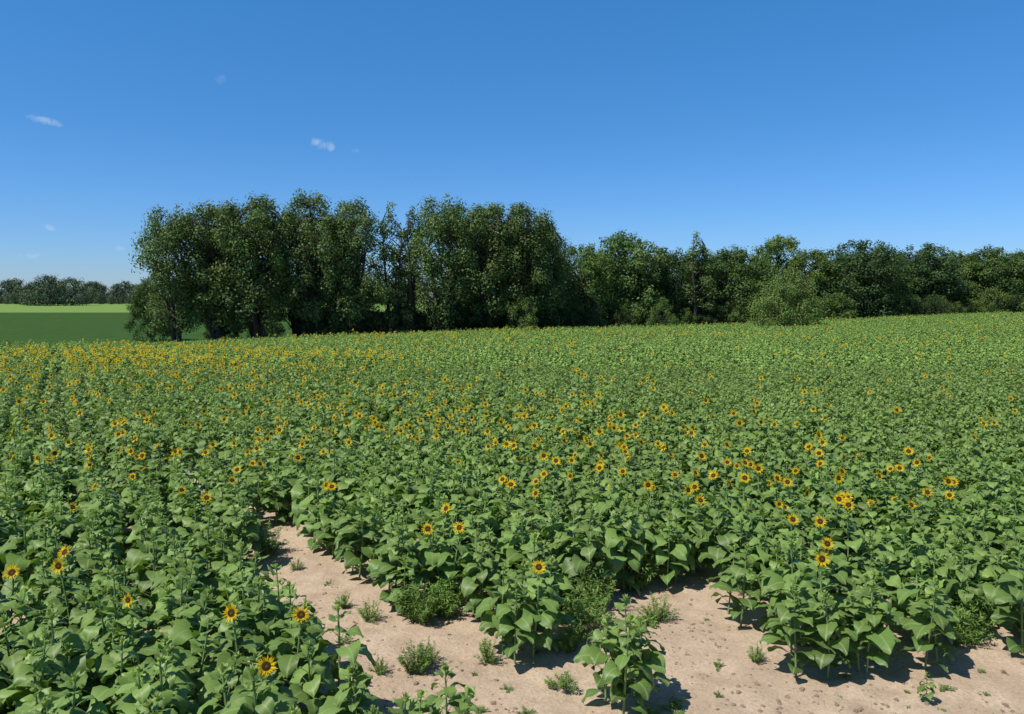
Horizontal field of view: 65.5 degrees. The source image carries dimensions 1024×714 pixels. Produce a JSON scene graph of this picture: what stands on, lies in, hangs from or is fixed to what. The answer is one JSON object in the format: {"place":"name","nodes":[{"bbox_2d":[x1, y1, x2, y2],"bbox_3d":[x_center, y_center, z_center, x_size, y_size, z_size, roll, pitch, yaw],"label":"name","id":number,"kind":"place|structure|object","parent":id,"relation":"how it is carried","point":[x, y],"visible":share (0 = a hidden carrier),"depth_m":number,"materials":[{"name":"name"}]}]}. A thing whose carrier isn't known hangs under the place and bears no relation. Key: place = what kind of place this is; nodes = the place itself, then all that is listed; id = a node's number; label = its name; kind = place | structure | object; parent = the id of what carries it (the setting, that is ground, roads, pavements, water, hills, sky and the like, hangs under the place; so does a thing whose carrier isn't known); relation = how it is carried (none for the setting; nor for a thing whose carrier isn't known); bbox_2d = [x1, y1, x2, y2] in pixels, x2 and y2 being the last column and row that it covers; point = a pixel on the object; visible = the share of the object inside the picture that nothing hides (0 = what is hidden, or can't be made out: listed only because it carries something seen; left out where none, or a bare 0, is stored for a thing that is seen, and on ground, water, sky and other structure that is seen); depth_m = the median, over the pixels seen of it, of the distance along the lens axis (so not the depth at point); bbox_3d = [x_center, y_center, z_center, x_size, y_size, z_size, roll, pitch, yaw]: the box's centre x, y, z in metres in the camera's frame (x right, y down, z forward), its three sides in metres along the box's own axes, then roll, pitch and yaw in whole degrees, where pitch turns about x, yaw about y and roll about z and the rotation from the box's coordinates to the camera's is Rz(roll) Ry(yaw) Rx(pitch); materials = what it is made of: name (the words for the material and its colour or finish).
{"place":"outdoors","nodes":[
{"label":"outdoors","id":0,"kind":"place"},
{"bbox_2d":[0,311,1023,713],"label":"sunflower field","id":1,"kind":"structure","parent":0,"point":[620,443],"depth_m":15.81,"materials":[{"name":"green plant"}]},
{"bbox_2d":[0,301,1023,713],"bbox_3d":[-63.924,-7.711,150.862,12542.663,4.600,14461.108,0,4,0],"label":"ground","id":2,"kind":"structure","parent":0,"point":[524,677],"depth_m":10.13,"materials":[{"name":"soil"}]},
{"bbox_2d":[122,280,171,341],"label":"tree","id":3,"kind":"object","parent":2,"relation":"on","point":[139,304],"visible":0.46,"depth_m":104.88,"materials":[{"name":"green plant"}]},
{"bbox_2d":[128,203,213,342],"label":"cottonwood tree","id":4,"kind":"object","parent":2,"relation":"on","point":[164,243],"visible":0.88,"depth_m":90.83,"materials":[{"name":"green plant"}]},
{"bbox_2d":[187,229,253,339],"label":"cottonwood tree","id":5,"kind":"object","parent":2,"relation":"on","point":[224,333],"visible":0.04,"depth_m":98.91,"materials":[{"name":"green plant"}]},
{"bbox_2d":[169,198,272,342],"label":"cottonwood tree","id":6,"kind":"object","parent":2,"relation":"on","point":[215,316],"visible":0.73,"depth_m":91.83,"materials":[{"name":"green plant"}]},
{"bbox_2d":[223,213,294,337],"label":"cottonwood tree","id":7,"kind":"object","parent":2,"relation":"on","point":[251,332],"visible":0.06,"depth_m":98.98,"materials":[{"name":"green plant"}]},
{"bbox_2d":[210,191,312,338],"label":"cottonwood tree","id":8,"kind":"object","parent":2,"relation":"on","point":[259,223],"visible":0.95,"depth_m":92.97,"materials":[{"name":"green plant"}]},
{"bbox_2d":[263,212,325,336],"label":"cottonwood tree","id":9,"kind":"object","parent":2,"relation":"on","point":[291,320],"visible":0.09,"depth_m":100.06,"materials":[{"name":"green plant"}]},
{"bbox_2d":[270,188,352,337],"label":"cottonwood tree","id":10,"kind":"object","parent":2,"relation":"on","point":[308,304],"visible":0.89,"depth_m":96.02,"materials":[{"name":"green plant"}]},
{"bbox_2d":[316,215,378,314],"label":"cottonwood tree","id":11,"kind":"object","parent":2,"relation":"on","point":[372,249],"visible":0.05,"depth_m":104.41,"materials":[{"name":"green plant"}]},
{"bbox_2d":[312,195,392,334],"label":"cottonwood tree","id":12,"kind":"object","parent":2,"relation":"on","point":[349,257],"visible":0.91,"depth_m":97.02,"materials":[{"name":"green plant"}]},
{"bbox_2d":[368,201,421,333],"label":"cottonwood tree","id":13,"kind":"object","parent":2,"relation":"on","point":[395,258],"visible":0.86,"depth_m":99.79,"materials":[{"name":"green plant"}]},
{"bbox_2d":[382,235,423,311],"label":"cottonwood tree","id":14,"kind":"object","parent":2,"relation":"on","point":[406,299],"visible":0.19,"depth_m":106.13,"materials":[{"name":"green plant"}]},
{"bbox_2d":[392,206,433,332],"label":"cottonwood tree","id":15,"kind":"object","parent":2,"relation":"on","point":[412,265],"visible":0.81,"depth_m":100.41,"materials":[{"name":"green plant"}]},
{"bbox_2d":[412,689,437,713],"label":"sunflower plant","id":16,"kind":"object","parent":2,"relation":"on","point":[420,706],"visible":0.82,"depth_m":7.43,"materials":[{"name":"green plant"}]},
{"bbox_2d":[416,661,470,713],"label":"sunflower plant","id":17,"kind":"object","parent":2,"relation":"on","point":[436,702],"visible":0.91,"depth_m":7.62,"materials":[{"name":"green plant"}]},
{"bbox_2d":[403,192,491,330],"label":"cottonwood tree","id":18,"kind":"object","parent":2,"relation":"on","point":[438,229],"visible":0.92,"depth_m":99.34,"materials":[{"name":"green plant"}]},
{"bbox_2d":[446,684,478,713],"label":"sunflower plant","id":19,"kind":"object","parent":2,"relation":"on","point":[470,692],"visible":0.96,"depth_m":7.51,"materials":[{"name":"green plant"}]},
{"bbox_2d":[0,274,925,305],"bbox_3d":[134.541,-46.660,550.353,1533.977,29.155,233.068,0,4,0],"label":"distant treeline","id":20,"kind":"object","parent":2,"relation":"on","point":[51,292],"visible":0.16,"depth_m":521.92,"materials":[{"name":"green plant"}]},
{"bbox_2d":[443,221,497,323],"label":"cottonwood tree","id":21,"kind":"object","parent":2,"relation":"on","point":[465,263],"visible":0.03,"depth_m":107.36,"materials":[{"name":"green plant"}]},
{"bbox_2d":[450,201,524,329],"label":"cottonwood tree","id":22,"kind":"object","parent":2,"relation":"on","point":[490,302],"visible":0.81,"depth_m":101.70,"materials":[{"name":"green plant"}]},
{"bbox_2d":[475,563,533,654],"bbox_3d":[-0.120,3.196,10.122,0.663,1.185,0.569,3,5,40],"label":"sunflower plant","id":23,"kind":"object","parent":2,"relation":"on","point":[489,619],"visible":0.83,"depth_m":10.08,"materials":[{"name":"green plant"}]},
{"bbox_2d":[472,219,536,312],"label":"cottonwood tree","id":24,"kind":"object","parent":2,"relation":"on","point":[512,257],"visible":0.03,"depth_m":108.12,"materials":[{"name":"green plant"}]},
{"bbox_2d":[1,349,1016,713],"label":"weeds","id":25,"kind":"object","parent":2,"relation":"on","point":[595,601],"visible":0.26,"depth_m":11.00,"materials":[{"name":"green plant"}]},
{"bbox_2d":[474,201,555,326],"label":"cottonwood tree","id":26,"kind":"object","parent":2,"relation":"on","point":[527,219],"visible":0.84,"depth_m":103.26,"materials":[{"name":"green plant"}]},
{"bbox_2d":[6,523,1023,713],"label":"soil clods","id":27,"kind":"object","parent":2,"relation":"on","point":[802,689],"visible":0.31,"depth_m":9.46,"materials":[{"name":"beige soil"}]},
{"bbox_2d":[495,581,536,662],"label":"sunflower plant","id":28,"kind":"object","parent":2,"relation":"on","point":[506,626],"visible":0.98,"depth_m":9.78,"materials":[{"name":"green plant"}]},
{"bbox_2d":[502,297,538,329],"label":"shrub","id":29,"kind":"object","parent":2,"relation":"on","point":[521,322],"visible":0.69,"depth_m":100.99,"materials":[{"name":"green plant"}]},
{"bbox_2d":[500,559,542,646],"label":"sunflower plant","id":30,"kind":"object","parent":2,"relation":"on","point":[524,563],"visible":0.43,"depth_m":10.33,"materials":[{"name":"green plant"}]},
{"bbox_2d":[512,560,557,657],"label":"sunflower plant","id":31,"kind":"object","parent":2,"relation":"on","point":[547,607],"visible":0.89,"depth_m":9.87,"materials":[{"name":"green plant"}]},
{"bbox_2d":[516,232,572,326],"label":"cottonwood tree","id":32,"kind":"object","parent":2,"relation":"on","point":[567,257],"visible":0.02,"depth_m":111.18,"materials":[{"name":"green plant"}]},
{"bbox_2d":[519,218,580,325],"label":"cottonwood tree","id":33,"kind":"object","parent":2,"relation":"on","point":[557,280],"visible":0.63,"depth_m":105.49,"materials":[{"name":"green plant"}]},
{"bbox_2d":[526,555,576,651],"bbox_3d":[0.463,3.166,10.334,0.665,1.217,0.644,1,6,41],"label":"sunflower plant","id":34,"kind":"object","parent":2,"relation":"on","point":[563,584],"visible":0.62,"depth_m":10.27,"materials":[{"name":"green plant"}]},
{"bbox_2d":[560,242,626,326],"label":"maple tree","id":35,"kind":"object","parent":2,"relation":"on","point":[589,263],"visible":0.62,"depth_m":114.61,"materials":[{"name":"green plant"}]},
{"bbox_2d":[580,288,606,327],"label":"juniper tree","id":36,"kind":"object","parent":2,"relation":"on","point":[592,300],"visible":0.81,"depth_m":111.47,"materials":[{"name":"green plant"}]},
{"bbox_2d":[571,260,625,325],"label":"maple tree","id":37,"kind":"object","parent":2,"relation":"on","point":[590,279],"visible":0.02,"depth_m":127.90,"materials":[{"name":"green plant"}]},
{"bbox_2d":[573,613,635,703],"bbox_3d":[1.050,3.339,8.868,0.664,1.081,0.690,-2,5,-31],"label":"sunflower plant","id":38,"kind":"object","parent":2,"relation":"on","point":[594,654],"visible":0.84,"depth_m":8.76,"materials":[{"name":"green plant"}]},
{"bbox_2d":[203,287,1023,341],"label":"undergrowth","id":39,"kind":"object","parent":2,"relation":"on","point":[380,322],"visible":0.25,"depth_m":114.23,"materials":[{"name":"green plant"}]},
{"bbox_2d":[575,229,671,325],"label":"maple tree","id":40,"kind":"object","parent":2,"relation":"on","point":[624,244],"visible":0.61,"depth_m":118.19,"materials":[{"name":"green plant"}]},
{"bbox_2d":[591,594,656,689],"bbox_3d":[1.301,3.274,9.046,0.663,1.185,0.569,3,5,36],"label":"sunflower plant","id":41,"kind":"object","parent":2,"relation":"on","point":[617,621],"visible":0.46,"depth_m":8.98,"materials":[{"name":"green plant"}]},
{"bbox_2d":[599,612,658,713],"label":"sunflower plant","id":42,"kind":"object","parent":2,"relation":"on","point":[643,685],"visible":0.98,"depth_m":8.47,"materials":[{"name":"green plant"}]},
{"bbox_2d":[618,615,669,705],"bbox_3d":[1.456,3.371,8.754,0.652,1.034,0.602,3,5,34],"label":"sunflower plant","id":43,"kind":"object","parent":2,"relation":"on","point":[657,662],"visible":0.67,"depth_m":8.65,"materials":[{"name":"green plant"}]},
{"bbox_2d":[647,296,676,326],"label":"shrub","id":44,"kind":"object","parent":2,"relation":"on","point":[669,321],"visible":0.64,"depth_m":113.81,"materials":[{"name":"green plant"}]},
{"bbox_2d":[628,247,700,325],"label":"maple tree","id":45,"kind":"object","parent":2,"relation":"on","point":[668,276],"visible":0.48,"depth_m":120.86,"materials":[{"name":"green plant"}]},
{"bbox_2d":[660,254,726,322],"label":"maple tree","id":46,"kind":"object","parent":2,"relation":"on","point":[672,266],"visible":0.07,"depth_m":132.20,"materials":[{"name":"green plant"}]},
{"bbox_2d":[676,230,720,323],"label":"conifer tree","id":47,"kind":"object","parent":2,"relation":"on","point":[697,303],"visible":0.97,"depth_m":119.85,"materials":[{"name":"green plant"}]},
{"bbox_2d":[678,245,723,318],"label":"tree","id":48,"kind":"object","parent":2,"relation":"on","point":[703,294],"visible":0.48,"depth_m":121.48,"materials":[{"name":"green plant"}]},
{"bbox_2d":[693,244,775,323],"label":"maple tree","id":49,"kind":"object","parent":2,"relation":"on","point":[743,285],"visible":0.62,"depth_m":125.06,"materials":[{"name":"green plant"}]},
{"bbox_2d":[717,254,772,321],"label":"maple tree","id":50,"kind":"object","parent":2,"relation":"on","point":[741,275],"visible":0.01,"depth_m":137.35,"materials":[{"name":"green plant"}]},
{"bbox_2d":[746,267,825,327],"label":"shrub","id":51,"kind":"object","parent":2,"relation":"on","point":[776,297],"visible":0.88,"depth_m":106.22,"materials":[{"name":"green plant"}]},
{"bbox_2d":[747,234,827,317],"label":"maple tree","id":52,"kind":"object","parent":2,"relation":"on","point":[778,243],"visible":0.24,"depth_m":130.70,"materials":[{"name":"green plant"}]},
{"bbox_2d":[765,574,823,667],"bbox_3d":[3.443,3.219,9.760,0.646,1.195,0.712,-3,7,-16],"label":"sunflower plant","id":53,"kind":"object","parent":2,"relation":"on","point":[811,601],"visible":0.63,"depth_m":9.66,"materials":[{"name":"green plant"}]},
{"bbox_2d":[780,247,850,312],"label":"maple tree","id":54,"kind":"object","parent":2,"relation":"on","point":[814,253],"visible":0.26,"depth_m":131.57,"materials":[{"name":"green plant"}]},
{"bbox_2d":[800,590,859,679],"bbox_3d":[3.753,3.299,9.410,0.690,1.081,0.664,1,4,17],"label":"sunflower plant","id":55,"kind":"object","parent":2,"relation":"on","point":[822,659],"visible":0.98,"depth_m":9.34,"materials":[{"name":"green plant"}]},
{"bbox_2d":[811,291,858,319],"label":"shrub","id":56,"kind":"object","parent":2,"relation":"on","point":[848,314],"visible":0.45,"depth_m":124.29,"materials":[{"name":"green plant"}]},
{"bbox_2d":[818,257,872,315],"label":"maple tree","id":57,"kind":"object","parent":2,"relation":"on","point":[845,274],"visible":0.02,"depth_m":144.85,"materials":[{"name":"green plant"}]},
{"bbox_2d":[804,239,914,318],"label":"maple tree","id":58,"kind":"object","parent":2,"relation":"on","point":[862,280],"visible":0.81,"depth_m":128.04,"materials":[{"name":"green plant"}]},
{"bbox_2d":[841,579,900,672],"bbox_3d":[4.321,3.248,9.635,0.702,1.152,0.704,5,4,33],"label":"sunflower plant","id":59,"kind":"object","parent":2,"relation":"on","point":[885,639],"visible":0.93,"depth_m":9.50,"materials":[{"name":"green plant"}]},
{"bbox_2d":[863,250,923,308],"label":"maple tree","id":60,"kind":"object","parent":2,"relation":"on","point":[909,287],"visible":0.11,"depth_m":135.50,"materials":[{"name":"green plant"}]},
{"bbox_2d":[891,255,951,296],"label":"maple tree","id":61,"kind":"object","parent":2,"relation":"on","point":[913,274],"visible":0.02,"depth_m":149.29,"materials":[{"name":"green plant"}]},
{"bbox_2d":[917,672,935,703],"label":"sunflower plant","id":62,"kind":"object","parent":2,"relation":"on","point":[922,688],"visible":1,"depth_m":8.86,"materials":[{"name":"green plant"}]},
{"bbox_2d":[893,242,968,313],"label":"maple tree","id":63,"kind":"object","parent":2,"relation":"on","point":[923,269],"visible":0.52,"depth_m":135.93,"materials":[{"name":"green plant"}]},
{"bbox_2d":[933,250,995,312],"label":"maple tree","id":64,"kind":"object","parent":2,"relation":"on","point":[968,289],"visible":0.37,"depth_m":138.97,"materials":[{"name":"green plant"}]},
{"bbox_2d":[953,244,1023,312],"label":"maple tree","id":65,"kind":"object","parent":2,"relation":"on","point":[1000,276],"visible":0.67,"depth_m":137.34,"materials":[{"name":"green plant"}]},
{"bbox_2d":[1003,249,1023,310],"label":"maple tree","id":66,"kind":"object","parent":2,"relation":"on","point":[1020,255],"visible":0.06,"depth_m":142.80,"materials":[{"name":"green plant"}]},
{"bbox_2d":[0,0,1023,296],"label":"sky","id":67,"kind":"structure","parent":0,"point":[824,124],"materials":[{"name":"blue"}]}
]}

